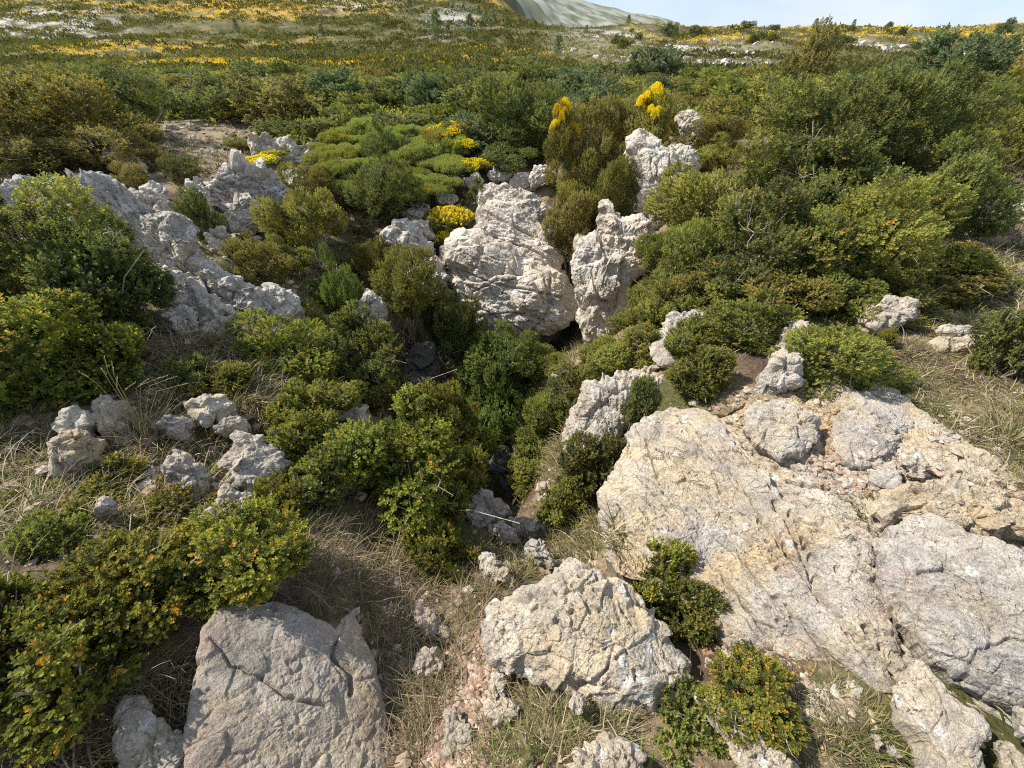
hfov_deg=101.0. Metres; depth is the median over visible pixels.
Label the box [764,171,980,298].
boxwood shrub
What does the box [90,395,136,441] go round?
boulder
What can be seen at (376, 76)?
scrub shrub
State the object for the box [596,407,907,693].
flat rock
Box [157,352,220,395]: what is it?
boxwood shrub
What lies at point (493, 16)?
pine tree
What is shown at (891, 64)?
juniper shrub
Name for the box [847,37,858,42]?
scrub shrub
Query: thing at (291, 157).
boulder
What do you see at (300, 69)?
juniper shrub
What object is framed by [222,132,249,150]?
boxwood shrub
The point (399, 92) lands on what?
scrub shrub
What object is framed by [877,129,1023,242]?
boxwood shrub
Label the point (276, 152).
broom cushion
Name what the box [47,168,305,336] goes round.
boulder
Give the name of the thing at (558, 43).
pine tree
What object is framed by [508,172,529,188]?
boulder
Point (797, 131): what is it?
boxwood shrub
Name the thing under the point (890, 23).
scrub shrub
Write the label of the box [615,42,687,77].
juniper shrub
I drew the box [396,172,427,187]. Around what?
broom cushion
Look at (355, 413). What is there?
boulder
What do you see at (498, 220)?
boulder
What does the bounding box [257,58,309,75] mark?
scrub shrub
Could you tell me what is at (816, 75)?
scrub shrub
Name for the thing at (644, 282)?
boxwood shrub
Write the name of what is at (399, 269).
boxwood shrub
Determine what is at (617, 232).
boulder
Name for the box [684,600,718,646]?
boxwood shrub
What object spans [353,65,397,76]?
scrub shrub
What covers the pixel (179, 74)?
scrub shrub
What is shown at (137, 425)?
grass tuft
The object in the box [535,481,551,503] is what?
boulder
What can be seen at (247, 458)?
boulder
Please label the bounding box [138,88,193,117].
juniper shrub
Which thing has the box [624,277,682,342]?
boxwood shrub
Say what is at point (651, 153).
boulder
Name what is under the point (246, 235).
boxwood shrub
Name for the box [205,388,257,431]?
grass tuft
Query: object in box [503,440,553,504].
boxwood shrub
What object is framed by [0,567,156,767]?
boxwood shrub
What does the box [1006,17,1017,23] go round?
scrub shrub
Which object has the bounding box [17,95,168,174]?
boxwood shrub
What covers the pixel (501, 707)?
stone
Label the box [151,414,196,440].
boulder
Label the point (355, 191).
broom cushion
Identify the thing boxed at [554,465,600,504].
boxwood shrub
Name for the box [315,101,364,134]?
scrub shrub
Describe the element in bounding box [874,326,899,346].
boxwood shrub
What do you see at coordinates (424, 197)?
broom cushion
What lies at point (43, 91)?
boxwood shrub
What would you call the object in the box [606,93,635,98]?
scrub shrub
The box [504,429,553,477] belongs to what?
boxwood shrub
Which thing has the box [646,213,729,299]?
boxwood shrub
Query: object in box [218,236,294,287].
boxwood shrub
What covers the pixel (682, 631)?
boxwood shrub
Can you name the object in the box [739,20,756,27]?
scrub shrub
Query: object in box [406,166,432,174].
broom cushion
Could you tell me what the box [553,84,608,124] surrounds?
juniper shrub
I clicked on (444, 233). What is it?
broom cushion
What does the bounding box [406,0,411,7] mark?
pine tree
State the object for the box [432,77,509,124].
scrub shrub
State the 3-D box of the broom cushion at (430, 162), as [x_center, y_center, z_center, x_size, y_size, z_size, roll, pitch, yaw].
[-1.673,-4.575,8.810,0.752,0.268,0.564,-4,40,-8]
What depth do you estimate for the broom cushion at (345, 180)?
8.24 m
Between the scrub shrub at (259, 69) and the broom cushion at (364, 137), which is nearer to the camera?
the broom cushion at (364, 137)
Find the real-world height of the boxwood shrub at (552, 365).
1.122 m
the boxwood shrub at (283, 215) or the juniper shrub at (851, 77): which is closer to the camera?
the boxwood shrub at (283, 215)
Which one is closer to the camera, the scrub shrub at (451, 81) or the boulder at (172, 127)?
the boulder at (172, 127)
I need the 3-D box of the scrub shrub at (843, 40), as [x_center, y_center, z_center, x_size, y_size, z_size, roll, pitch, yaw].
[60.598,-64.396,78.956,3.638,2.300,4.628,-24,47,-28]
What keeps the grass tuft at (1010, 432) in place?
on the ground at (570, 12)
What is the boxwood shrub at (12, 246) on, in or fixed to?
on the ground at (570, 12)
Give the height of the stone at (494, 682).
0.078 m
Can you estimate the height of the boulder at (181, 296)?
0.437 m
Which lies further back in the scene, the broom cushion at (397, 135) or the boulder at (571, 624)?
the broom cushion at (397, 135)
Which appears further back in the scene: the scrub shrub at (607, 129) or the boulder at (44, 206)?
the scrub shrub at (607, 129)
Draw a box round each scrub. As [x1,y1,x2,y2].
[0,0,1023,77]
[21,64,1018,157]
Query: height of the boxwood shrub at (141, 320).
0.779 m
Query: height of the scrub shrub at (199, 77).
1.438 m
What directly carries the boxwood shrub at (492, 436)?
on the ground at (570, 12)
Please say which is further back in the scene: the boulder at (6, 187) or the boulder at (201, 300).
the boulder at (6, 187)
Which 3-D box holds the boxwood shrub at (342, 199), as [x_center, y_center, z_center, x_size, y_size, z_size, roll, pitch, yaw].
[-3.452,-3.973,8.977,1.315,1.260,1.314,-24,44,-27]
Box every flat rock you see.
[183,601,392,767]
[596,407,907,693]
[607,382,1023,725]
[866,470,1023,540]
[873,512,1023,711]
[889,658,991,767]
[927,334,988,354]
[935,323,977,337]
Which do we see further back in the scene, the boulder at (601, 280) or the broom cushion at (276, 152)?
the broom cushion at (276, 152)
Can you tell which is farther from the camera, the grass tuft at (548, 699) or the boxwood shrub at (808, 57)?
the boxwood shrub at (808, 57)
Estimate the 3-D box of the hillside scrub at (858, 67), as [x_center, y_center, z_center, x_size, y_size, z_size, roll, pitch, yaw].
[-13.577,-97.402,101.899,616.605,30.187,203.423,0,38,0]
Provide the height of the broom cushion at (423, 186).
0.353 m
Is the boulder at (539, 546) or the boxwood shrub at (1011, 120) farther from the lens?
the boxwood shrub at (1011, 120)
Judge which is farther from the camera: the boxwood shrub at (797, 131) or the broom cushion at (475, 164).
the broom cushion at (475, 164)
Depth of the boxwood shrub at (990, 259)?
3.50 m
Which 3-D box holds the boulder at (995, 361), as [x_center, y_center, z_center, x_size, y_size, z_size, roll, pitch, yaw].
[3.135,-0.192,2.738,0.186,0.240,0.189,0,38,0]
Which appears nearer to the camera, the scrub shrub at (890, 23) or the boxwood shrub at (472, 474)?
the boxwood shrub at (472, 474)
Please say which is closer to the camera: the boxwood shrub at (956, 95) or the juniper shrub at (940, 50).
the boxwood shrub at (956, 95)
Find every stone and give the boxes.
[412,599,450,643]
[412,646,443,679]
[441,706,472,760]
[483,696,519,726]
[488,671,507,700]
[569,691,584,715]
[869,461,902,489]
[871,733,882,750]
[885,744,903,759]
[900,452,929,479]
[961,447,999,467]
[993,740,1023,767]
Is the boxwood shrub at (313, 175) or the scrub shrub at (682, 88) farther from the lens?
the scrub shrub at (682, 88)
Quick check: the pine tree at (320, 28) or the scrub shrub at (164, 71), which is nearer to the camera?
the scrub shrub at (164, 71)
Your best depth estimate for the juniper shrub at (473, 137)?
9.24 m
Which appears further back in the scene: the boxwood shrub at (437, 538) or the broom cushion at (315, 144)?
the broom cushion at (315, 144)
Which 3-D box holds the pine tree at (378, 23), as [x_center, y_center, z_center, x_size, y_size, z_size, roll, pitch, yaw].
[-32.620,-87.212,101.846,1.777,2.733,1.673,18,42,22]
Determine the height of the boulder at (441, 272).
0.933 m
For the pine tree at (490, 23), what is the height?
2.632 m
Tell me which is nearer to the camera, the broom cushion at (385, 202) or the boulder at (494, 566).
the boulder at (494, 566)
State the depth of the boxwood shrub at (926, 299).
3.23 m
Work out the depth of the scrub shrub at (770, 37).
89.73 m
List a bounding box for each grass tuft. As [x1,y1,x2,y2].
[79,356,212,454]
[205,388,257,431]
[515,672,591,728]
[817,698,920,767]
[952,393,1023,454]
[986,437,1023,474]
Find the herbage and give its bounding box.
[0,0,1023,73]
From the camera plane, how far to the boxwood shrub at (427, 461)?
2.63 m
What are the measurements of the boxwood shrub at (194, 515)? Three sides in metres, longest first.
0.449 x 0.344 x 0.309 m
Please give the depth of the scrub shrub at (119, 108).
9.57 m
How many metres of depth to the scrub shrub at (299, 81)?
14.66 m
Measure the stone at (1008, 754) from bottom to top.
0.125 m
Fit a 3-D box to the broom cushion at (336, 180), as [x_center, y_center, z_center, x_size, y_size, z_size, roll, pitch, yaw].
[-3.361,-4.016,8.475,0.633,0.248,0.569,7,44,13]
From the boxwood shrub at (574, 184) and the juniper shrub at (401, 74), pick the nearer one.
the boxwood shrub at (574, 184)
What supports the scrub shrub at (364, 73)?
on the ground at (570, 12)
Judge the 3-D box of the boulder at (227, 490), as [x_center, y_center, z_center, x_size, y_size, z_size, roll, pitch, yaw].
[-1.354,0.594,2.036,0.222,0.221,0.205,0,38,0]
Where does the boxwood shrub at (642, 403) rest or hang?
on the ground at (570, 12)
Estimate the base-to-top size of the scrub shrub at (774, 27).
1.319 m
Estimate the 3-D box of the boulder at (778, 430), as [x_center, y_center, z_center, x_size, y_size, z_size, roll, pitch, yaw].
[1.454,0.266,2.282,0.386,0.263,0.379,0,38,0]
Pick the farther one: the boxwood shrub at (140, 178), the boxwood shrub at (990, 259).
the boxwood shrub at (140, 178)
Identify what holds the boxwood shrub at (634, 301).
on the ground at (570, 12)
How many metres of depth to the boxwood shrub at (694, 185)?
5.02 m
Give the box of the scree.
[422,9,1022,65]
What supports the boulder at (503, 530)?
on the ground at (570, 12)
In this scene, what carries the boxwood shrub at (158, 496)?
on the ground at (570, 12)
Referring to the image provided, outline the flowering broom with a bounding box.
[2,0,1022,65]
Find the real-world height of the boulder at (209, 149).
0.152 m
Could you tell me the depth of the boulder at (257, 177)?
7.03 m
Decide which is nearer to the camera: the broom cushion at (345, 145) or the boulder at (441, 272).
the boulder at (441, 272)
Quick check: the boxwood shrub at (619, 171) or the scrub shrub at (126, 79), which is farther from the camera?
the scrub shrub at (126, 79)
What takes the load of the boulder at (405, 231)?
on the ground at (570, 12)
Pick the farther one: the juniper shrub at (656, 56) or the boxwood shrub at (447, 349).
the juniper shrub at (656, 56)
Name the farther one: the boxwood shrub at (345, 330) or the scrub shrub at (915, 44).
the scrub shrub at (915, 44)
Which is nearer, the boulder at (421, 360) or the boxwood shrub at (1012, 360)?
the boxwood shrub at (1012, 360)
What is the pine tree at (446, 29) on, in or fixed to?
on the ground at (570, 12)
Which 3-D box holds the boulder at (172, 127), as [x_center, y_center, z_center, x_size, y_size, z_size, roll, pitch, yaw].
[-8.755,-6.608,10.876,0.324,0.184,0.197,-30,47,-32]
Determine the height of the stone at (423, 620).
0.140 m
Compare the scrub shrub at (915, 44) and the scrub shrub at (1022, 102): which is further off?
the scrub shrub at (915, 44)
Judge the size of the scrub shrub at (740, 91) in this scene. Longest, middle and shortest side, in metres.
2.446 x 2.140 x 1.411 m
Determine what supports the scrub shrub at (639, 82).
on the ground at (570, 12)
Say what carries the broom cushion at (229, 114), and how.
on the ground at (570, 12)
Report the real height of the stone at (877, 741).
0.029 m
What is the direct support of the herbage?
on the ground at (570, 12)
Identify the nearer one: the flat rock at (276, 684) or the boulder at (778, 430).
the flat rock at (276, 684)
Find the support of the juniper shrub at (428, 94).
on the ground at (570, 12)
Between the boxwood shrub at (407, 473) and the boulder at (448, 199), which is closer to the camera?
the boxwood shrub at (407, 473)
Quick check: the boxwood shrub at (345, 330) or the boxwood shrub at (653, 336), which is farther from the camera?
the boxwood shrub at (345, 330)
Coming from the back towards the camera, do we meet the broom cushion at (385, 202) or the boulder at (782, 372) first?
the broom cushion at (385, 202)
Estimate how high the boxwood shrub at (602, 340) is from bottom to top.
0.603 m
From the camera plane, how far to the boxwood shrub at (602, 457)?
2.83 m
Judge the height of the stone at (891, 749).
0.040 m
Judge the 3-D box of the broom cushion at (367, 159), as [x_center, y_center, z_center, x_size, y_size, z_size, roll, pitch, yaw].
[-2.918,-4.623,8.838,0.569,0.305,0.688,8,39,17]
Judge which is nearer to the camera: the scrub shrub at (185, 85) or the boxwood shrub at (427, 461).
the boxwood shrub at (427, 461)
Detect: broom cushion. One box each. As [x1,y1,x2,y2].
[216,111,241,119]
[245,154,281,164]
[258,148,290,155]
[301,144,343,164]
[307,142,335,148]
[317,127,354,143]
[318,144,362,160]
[320,141,353,150]
[321,157,359,174]
[333,126,366,135]
[333,175,353,187]
[340,157,364,172]
[342,133,365,143]
[342,179,361,188]
[345,116,381,131]
[346,186,369,200]
[353,143,371,153]
[356,130,385,144]
[361,155,386,163]
[364,122,400,134]
[365,187,400,206]
[370,150,396,162]
[382,130,413,141]
[388,150,418,164]
[390,123,421,135]
[396,141,432,159]
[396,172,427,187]
[402,187,427,203]
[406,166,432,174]
[410,135,445,158]
[411,181,441,194]
[413,172,444,184]
[414,158,445,167]
[415,123,436,135]
[419,129,447,148]
[422,204,474,228]
[425,120,472,138]
[427,182,455,195]
[430,124,455,135]
[430,174,466,186]
[432,228,453,244]
[433,157,466,173]
[434,153,464,160]
[439,134,468,146]
[441,146,472,154]
[446,138,480,153]
[449,157,493,173]
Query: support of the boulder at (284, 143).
on the ground at (570, 12)
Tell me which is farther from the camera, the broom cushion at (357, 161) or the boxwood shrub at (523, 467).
the broom cushion at (357, 161)
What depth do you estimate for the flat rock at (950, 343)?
2.87 m
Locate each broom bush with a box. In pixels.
[542,96,579,185]
[632,81,674,142]
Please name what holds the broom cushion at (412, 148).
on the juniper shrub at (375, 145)
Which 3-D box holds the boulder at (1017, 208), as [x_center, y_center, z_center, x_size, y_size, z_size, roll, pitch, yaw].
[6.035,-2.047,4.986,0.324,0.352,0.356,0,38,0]
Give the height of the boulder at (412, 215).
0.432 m
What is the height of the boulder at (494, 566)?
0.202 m
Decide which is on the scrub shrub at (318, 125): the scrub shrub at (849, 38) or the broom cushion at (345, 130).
the broom cushion at (345, 130)
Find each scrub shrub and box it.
[77,68,146,96]
[106,97,138,130]
[135,68,161,77]
[146,73,198,89]
[157,73,227,93]
[157,81,255,122]
[161,68,184,76]
[191,72,246,103]
[194,71,233,76]
[216,66,250,75]
[221,59,276,84]
[248,118,337,144]
[249,75,292,83]
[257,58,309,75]
[281,75,324,94]
[307,67,334,74]
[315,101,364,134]
[327,90,386,117]
[333,71,374,76]
[344,73,403,98]
[349,109,430,139]
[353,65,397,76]
[364,74,427,112]
[368,74,388,81]
[404,103,448,124]
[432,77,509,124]
[442,69,476,110]
[456,68,481,80]
[482,62,515,73]
[493,70,515,77]
[497,54,564,96]
[590,113,633,144]
[596,73,617,85]
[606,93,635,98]
[607,78,637,96]
[610,33,624,43]
[617,37,634,48]
[631,81,646,87]
[633,32,642,40]
[640,72,679,82]
[661,21,679,35]
[668,77,691,92]
[673,91,710,109]
[674,85,700,95]
[676,65,748,96]
[677,66,724,81]
[687,75,753,106]
[688,24,702,34]
[698,93,754,131]
[705,74,774,116]
[723,63,770,83]
[738,71,850,138]
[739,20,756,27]
[744,33,759,43]
[752,75,776,83]
[756,30,768,39]
[766,31,779,40]
[767,24,777,29]
[797,72,832,86]
[826,32,847,44]
[841,35,852,45]
[846,24,856,29]
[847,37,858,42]
[883,21,893,27]
[894,27,907,34]
[908,41,924,49]
[939,96,1016,127]
[950,70,991,102]
[968,75,1023,112]
[989,57,1023,104]
[992,41,1023,52]
[993,22,1016,32]
[995,54,1023,77]
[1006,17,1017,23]
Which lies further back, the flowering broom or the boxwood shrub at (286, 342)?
the flowering broom
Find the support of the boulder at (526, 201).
on the ground at (570, 12)
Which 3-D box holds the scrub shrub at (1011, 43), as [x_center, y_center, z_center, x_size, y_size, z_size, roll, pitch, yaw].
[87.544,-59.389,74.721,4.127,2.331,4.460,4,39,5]
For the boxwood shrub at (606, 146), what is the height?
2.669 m
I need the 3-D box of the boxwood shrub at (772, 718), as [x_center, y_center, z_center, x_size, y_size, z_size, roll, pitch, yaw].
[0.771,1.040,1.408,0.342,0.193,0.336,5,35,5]
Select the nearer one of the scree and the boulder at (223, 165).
the boulder at (223, 165)
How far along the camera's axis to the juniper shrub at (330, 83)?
12.09 m
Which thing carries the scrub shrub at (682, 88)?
on the ground at (570, 12)
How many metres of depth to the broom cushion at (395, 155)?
8.68 m
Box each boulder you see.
[0,174,50,205]
[29,196,60,217]
[46,428,107,481]
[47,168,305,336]
[52,405,96,436]
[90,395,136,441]
[91,495,119,520]
[102,145,147,173]
[112,694,184,767]
[128,187,201,257]
[135,263,187,306]
[138,180,170,198]
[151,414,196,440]
[160,449,211,503]
[161,304,199,334]
[164,123,179,129]
[179,178,217,218]
[183,393,238,427]
[184,277,236,324]
[185,123,199,130]
[193,149,298,232]
[199,314,242,336]
[200,482,253,518]
[202,272,303,346]
[203,225,232,253]
[204,147,214,153]
[212,415,250,437]
[214,161,229,177]
[217,430,293,491]
[223,192,260,234]
[247,131,273,154]
[248,135,314,163]
[276,136,299,155]
[282,167,311,185]
[322,389,369,428]
[352,288,388,329]
[379,218,435,258]
[401,341,444,400]
[402,202,430,220]
[407,255,449,300]
[412,219,435,240]
[435,189,458,205]
[439,227,578,338]
[463,171,483,189]
[466,488,511,529]
[473,199,564,272]
[475,182,551,223]
[478,551,517,588]
[481,557,693,715]
[487,164,510,183]
[488,445,518,499]
[488,519,518,546]
[507,516,541,540]
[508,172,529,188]
[524,538,556,570]
[528,164,548,188]
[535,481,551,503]
[536,319,575,344]
[561,366,664,468]
[566,731,646,767]
[570,230,632,344]
[595,199,659,281]
[622,128,701,230]
[649,308,715,370]
[674,109,703,136]
[693,692,799,767]
[742,399,820,462]
[753,348,806,394]
[767,319,811,359]
[829,391,913,469]
[852,295,919,334]
[985,345,1006,368]
[1005,202,1023,219]
[1011,706,1023,742]
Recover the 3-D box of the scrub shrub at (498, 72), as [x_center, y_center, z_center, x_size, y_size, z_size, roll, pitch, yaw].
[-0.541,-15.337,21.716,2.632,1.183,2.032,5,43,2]
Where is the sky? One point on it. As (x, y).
(916, 13)
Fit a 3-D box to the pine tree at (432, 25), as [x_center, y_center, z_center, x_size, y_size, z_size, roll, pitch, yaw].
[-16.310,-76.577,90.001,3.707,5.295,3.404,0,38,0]
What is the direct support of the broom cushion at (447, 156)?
on the ground at (570, 12)
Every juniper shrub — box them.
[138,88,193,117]
[178,67,210,78]
[241,77,301,107]
[263,94,302,115]
[278,64,310,74]
[303,65,377,107]
[340,154,429,235]
[357,114,410,169]
[400,71,429,78]
[401,69,450,112]
[437,109,505,156]
[457,68,489,74]
[544,64,627,103]
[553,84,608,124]
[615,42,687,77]
[622,83,678,121]
[640,75,674,95]
[835,73,862,80]
[852,58,921,82]
[898,22,1023,87]
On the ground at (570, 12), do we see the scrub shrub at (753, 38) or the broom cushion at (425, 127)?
the scrub shrub at (753, 38)
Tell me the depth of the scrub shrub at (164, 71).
27.20 m
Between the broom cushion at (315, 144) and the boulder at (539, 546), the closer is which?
the boulder at (539, 546)
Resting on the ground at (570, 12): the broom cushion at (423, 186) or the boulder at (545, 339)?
the boulder at (545, 339)
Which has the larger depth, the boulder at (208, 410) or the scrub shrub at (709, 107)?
the scrub shrub at (709, 107)
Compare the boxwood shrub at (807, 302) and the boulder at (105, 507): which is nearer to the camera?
the boulder at (105, 507)
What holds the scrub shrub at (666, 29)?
on the ground at (570, 12)
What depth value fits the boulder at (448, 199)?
8.37 m
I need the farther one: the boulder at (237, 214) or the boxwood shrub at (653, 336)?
the boulder at (237, 214)
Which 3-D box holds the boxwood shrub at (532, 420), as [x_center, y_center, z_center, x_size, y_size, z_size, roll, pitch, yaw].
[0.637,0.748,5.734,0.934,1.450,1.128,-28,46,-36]
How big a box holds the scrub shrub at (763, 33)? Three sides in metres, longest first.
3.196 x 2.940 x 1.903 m
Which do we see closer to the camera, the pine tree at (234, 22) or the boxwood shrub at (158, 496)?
the boxwood shrub at (158, 496)
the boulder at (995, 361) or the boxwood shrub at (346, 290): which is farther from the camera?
the boxwood shrub at (346, 290)
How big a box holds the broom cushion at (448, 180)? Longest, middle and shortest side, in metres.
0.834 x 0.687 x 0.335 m
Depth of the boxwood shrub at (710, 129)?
7.63 m
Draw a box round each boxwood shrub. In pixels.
[0,63,159,147]
[0,110,74,175]
[0,169,155,300]
[0,218,175,337]
[0,287,106,423]
[0,476,64,508]
[0,497,93,569]
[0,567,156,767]
[8,56,172,136]
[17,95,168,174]
[20,511,211,671]
[23,319,159,406]
[56,450,154,512]
[85,290,157,341]
[106,159,149,189]
[113,474,217,537]
[154,490,318,619]
[155,153,202,184]
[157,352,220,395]
[162,502,257,569]
[173,185,230,243]
[186,359,259,402]
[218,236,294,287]
[220,72,334,130]
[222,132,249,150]
[222,307,340,386]
[230,228,277,260]
[244,468,311,523]
[248,161,348,268]
[254,232,315,274]
[262,378,334,426]
[262,404,348,474]
[266,422,349,479]
[270,432,360,510]
[284,361,342,387]
[293,379,367,427]
[295,163,340,217]
[297,296,346,374]
[299,299,456,420]
[304,241,363,320]
[315,167,375,209]
[322,382,519,540]
[330,316,374,358]
[346,442,415,501]
[350,234,391,288]
[368,241,449,343]
[398,516,481,586]
[412,376,481,445]
[419,289,459,339]
[425,294,488,379]
[425,441,489,500]
[449,318,547,399]
[464,362,548,452]
[466,70,567,160]
[466,175,482,209]
[468,127,547,173]
[502,327,560,381]
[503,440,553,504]
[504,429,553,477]
[512,84,562,140]
[515,390,568,456]
[528,342,571,392]
[532,374,578,431]
[533,476,591,537]
[540,187,594,281]
[544,92,626,202]
[554,342,602,397]
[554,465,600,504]
[555,147,617,238]
[557,428,626,505]
[583,325,656,380]
[589,334,626,369]
[595,152,639,216]
[602,91,688,153]
[603,284,652,337]
[609,321,662,370]
[616,287,694,330]
[620,374,662,429]
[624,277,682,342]
[627,230,682,277]
[628,536,698,616]
[632,252,681,298]
[634,270,731,312]
[643,123,831,245]
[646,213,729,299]
[651,574,730,651]
[651,648,729,767]
[660,343,744,402]
[661,316,717,361]
[662,258,751,327]
[663,141,676,146]
[675,112,755,151]
[682,131,741,170]
[682,171,864,318]
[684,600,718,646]
[686,287,807,358]
[693,638,811,757]
[728,266,847,326]
[734,65,948,204]
[752,116,914,242]
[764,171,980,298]
[777,13,842,80]
[780,319,920,402]
[787,263,935,327]
[824,57,1022,186]
[848,271,954,329]
[868,240,1014,309]
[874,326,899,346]
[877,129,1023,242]
[924,71,1023,169]
[926,241,1023,291]
[934,122,1022,176]
[961,306,1023,380]
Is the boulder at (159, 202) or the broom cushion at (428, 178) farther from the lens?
the broom cushion at (428, 178)
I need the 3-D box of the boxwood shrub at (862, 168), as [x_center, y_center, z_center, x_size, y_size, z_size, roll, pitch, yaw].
[3.407,-1.923,4.808,1.392,1.895,1.837,14,40,16]
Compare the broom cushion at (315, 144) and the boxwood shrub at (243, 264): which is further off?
the broom cushion at (315, 144)
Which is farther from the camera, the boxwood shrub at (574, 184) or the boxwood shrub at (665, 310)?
the boxwood shrub at (574, 184)
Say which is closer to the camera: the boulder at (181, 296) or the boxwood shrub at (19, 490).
the boxwood shrub at (19, 490)
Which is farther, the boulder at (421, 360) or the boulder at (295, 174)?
the boulder at (295, 174)
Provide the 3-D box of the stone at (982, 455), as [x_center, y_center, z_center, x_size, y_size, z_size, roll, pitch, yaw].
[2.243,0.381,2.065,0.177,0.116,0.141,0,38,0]
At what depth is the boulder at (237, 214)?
6.79 m
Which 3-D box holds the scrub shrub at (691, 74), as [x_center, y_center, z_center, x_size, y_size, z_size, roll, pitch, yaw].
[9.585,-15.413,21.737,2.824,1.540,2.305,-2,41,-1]
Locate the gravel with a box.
[0,120,1023,767]
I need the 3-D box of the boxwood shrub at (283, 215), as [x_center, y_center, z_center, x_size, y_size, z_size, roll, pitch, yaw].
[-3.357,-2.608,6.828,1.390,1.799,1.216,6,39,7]
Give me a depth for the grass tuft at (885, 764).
1.29 m
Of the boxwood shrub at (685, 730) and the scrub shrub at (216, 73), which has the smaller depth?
the boxwood shrub at (685, 730)
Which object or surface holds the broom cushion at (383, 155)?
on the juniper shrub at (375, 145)
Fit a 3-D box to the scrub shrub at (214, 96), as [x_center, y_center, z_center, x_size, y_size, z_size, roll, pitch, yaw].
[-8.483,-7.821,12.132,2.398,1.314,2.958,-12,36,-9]
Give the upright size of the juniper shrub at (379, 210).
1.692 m
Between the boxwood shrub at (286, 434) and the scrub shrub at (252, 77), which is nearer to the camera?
the boxwood shrub at (286, 434)
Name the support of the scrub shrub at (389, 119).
on the ground at (570, 12)
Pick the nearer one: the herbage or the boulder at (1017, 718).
the boulder at (1017, 718)
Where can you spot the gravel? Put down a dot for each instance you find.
(470, 684)
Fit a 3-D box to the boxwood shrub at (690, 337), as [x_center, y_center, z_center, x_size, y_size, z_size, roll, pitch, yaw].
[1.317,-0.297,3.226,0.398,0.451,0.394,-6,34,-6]
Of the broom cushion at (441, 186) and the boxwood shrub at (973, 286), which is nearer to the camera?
the boxwood shrub at (973, 286)
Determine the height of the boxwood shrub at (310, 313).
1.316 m
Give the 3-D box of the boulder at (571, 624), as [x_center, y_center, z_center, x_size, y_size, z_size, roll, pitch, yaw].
[0.277,1.043,1.722,0.807,0.569,0.554,0,38,0]
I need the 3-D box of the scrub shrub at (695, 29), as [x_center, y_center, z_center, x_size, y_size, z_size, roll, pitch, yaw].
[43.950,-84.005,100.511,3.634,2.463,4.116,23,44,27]
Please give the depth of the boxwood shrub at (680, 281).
3.68 m
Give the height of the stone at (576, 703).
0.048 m
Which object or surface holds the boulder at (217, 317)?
on the ground at (570, 12)
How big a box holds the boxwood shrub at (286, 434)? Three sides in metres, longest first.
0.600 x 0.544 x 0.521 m
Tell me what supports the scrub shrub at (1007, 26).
on the ground at (570, 12)
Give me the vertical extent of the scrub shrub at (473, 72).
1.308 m
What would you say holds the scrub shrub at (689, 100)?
on the ground at (570, 12)
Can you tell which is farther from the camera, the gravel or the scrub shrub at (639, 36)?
the scrub shrub at (639, 36)
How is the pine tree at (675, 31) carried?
on the ground at (570, 12)
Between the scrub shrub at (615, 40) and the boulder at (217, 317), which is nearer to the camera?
the boulder at (217, 317)
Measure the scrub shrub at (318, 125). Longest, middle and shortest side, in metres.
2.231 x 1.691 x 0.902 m
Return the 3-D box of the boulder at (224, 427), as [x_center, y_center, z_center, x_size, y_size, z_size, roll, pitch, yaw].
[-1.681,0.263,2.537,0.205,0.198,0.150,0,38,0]
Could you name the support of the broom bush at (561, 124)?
on the ground at (570, 12)
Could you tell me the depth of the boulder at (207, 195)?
6.55 m
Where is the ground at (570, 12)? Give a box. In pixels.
[0,0,1023,767]
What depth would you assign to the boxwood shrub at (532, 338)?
6.86 m
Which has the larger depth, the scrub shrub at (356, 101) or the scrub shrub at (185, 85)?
the scrub shrub at (185, 85)
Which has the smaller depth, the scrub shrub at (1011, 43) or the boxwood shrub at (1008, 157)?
the boxwood shrub at (1008, 157)
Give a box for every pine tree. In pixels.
[231,17,240,29]
[318,23,323,35]
[373,15,380,25]
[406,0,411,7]
[429,8,443,35]
[444,24,451,34]
[464,13,475,34]
[482,10,488,22]
[487,17,492,28]
[491,14,496,22]
[504,15,510,24]
[552,34,563,53]
[670,26,678,38]
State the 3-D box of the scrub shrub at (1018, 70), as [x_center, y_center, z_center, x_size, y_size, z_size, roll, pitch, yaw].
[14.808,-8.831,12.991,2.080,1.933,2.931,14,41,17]
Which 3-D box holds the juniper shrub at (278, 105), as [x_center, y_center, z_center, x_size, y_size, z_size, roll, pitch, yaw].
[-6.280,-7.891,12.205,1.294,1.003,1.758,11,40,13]
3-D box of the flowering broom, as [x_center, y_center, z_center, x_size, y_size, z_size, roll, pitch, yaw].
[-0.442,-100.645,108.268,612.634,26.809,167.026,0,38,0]
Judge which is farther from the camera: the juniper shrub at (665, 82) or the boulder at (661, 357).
the juniper shrub at (665, 82)
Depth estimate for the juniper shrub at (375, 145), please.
8.85 m
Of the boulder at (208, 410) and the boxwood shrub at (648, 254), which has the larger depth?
the boxwood shrub at (648, 254)
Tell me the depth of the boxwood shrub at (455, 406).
2.85 m
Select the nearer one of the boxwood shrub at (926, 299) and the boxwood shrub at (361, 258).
the boxwood shrub at (926, 299)
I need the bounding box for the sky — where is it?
[585,0,1023,27]

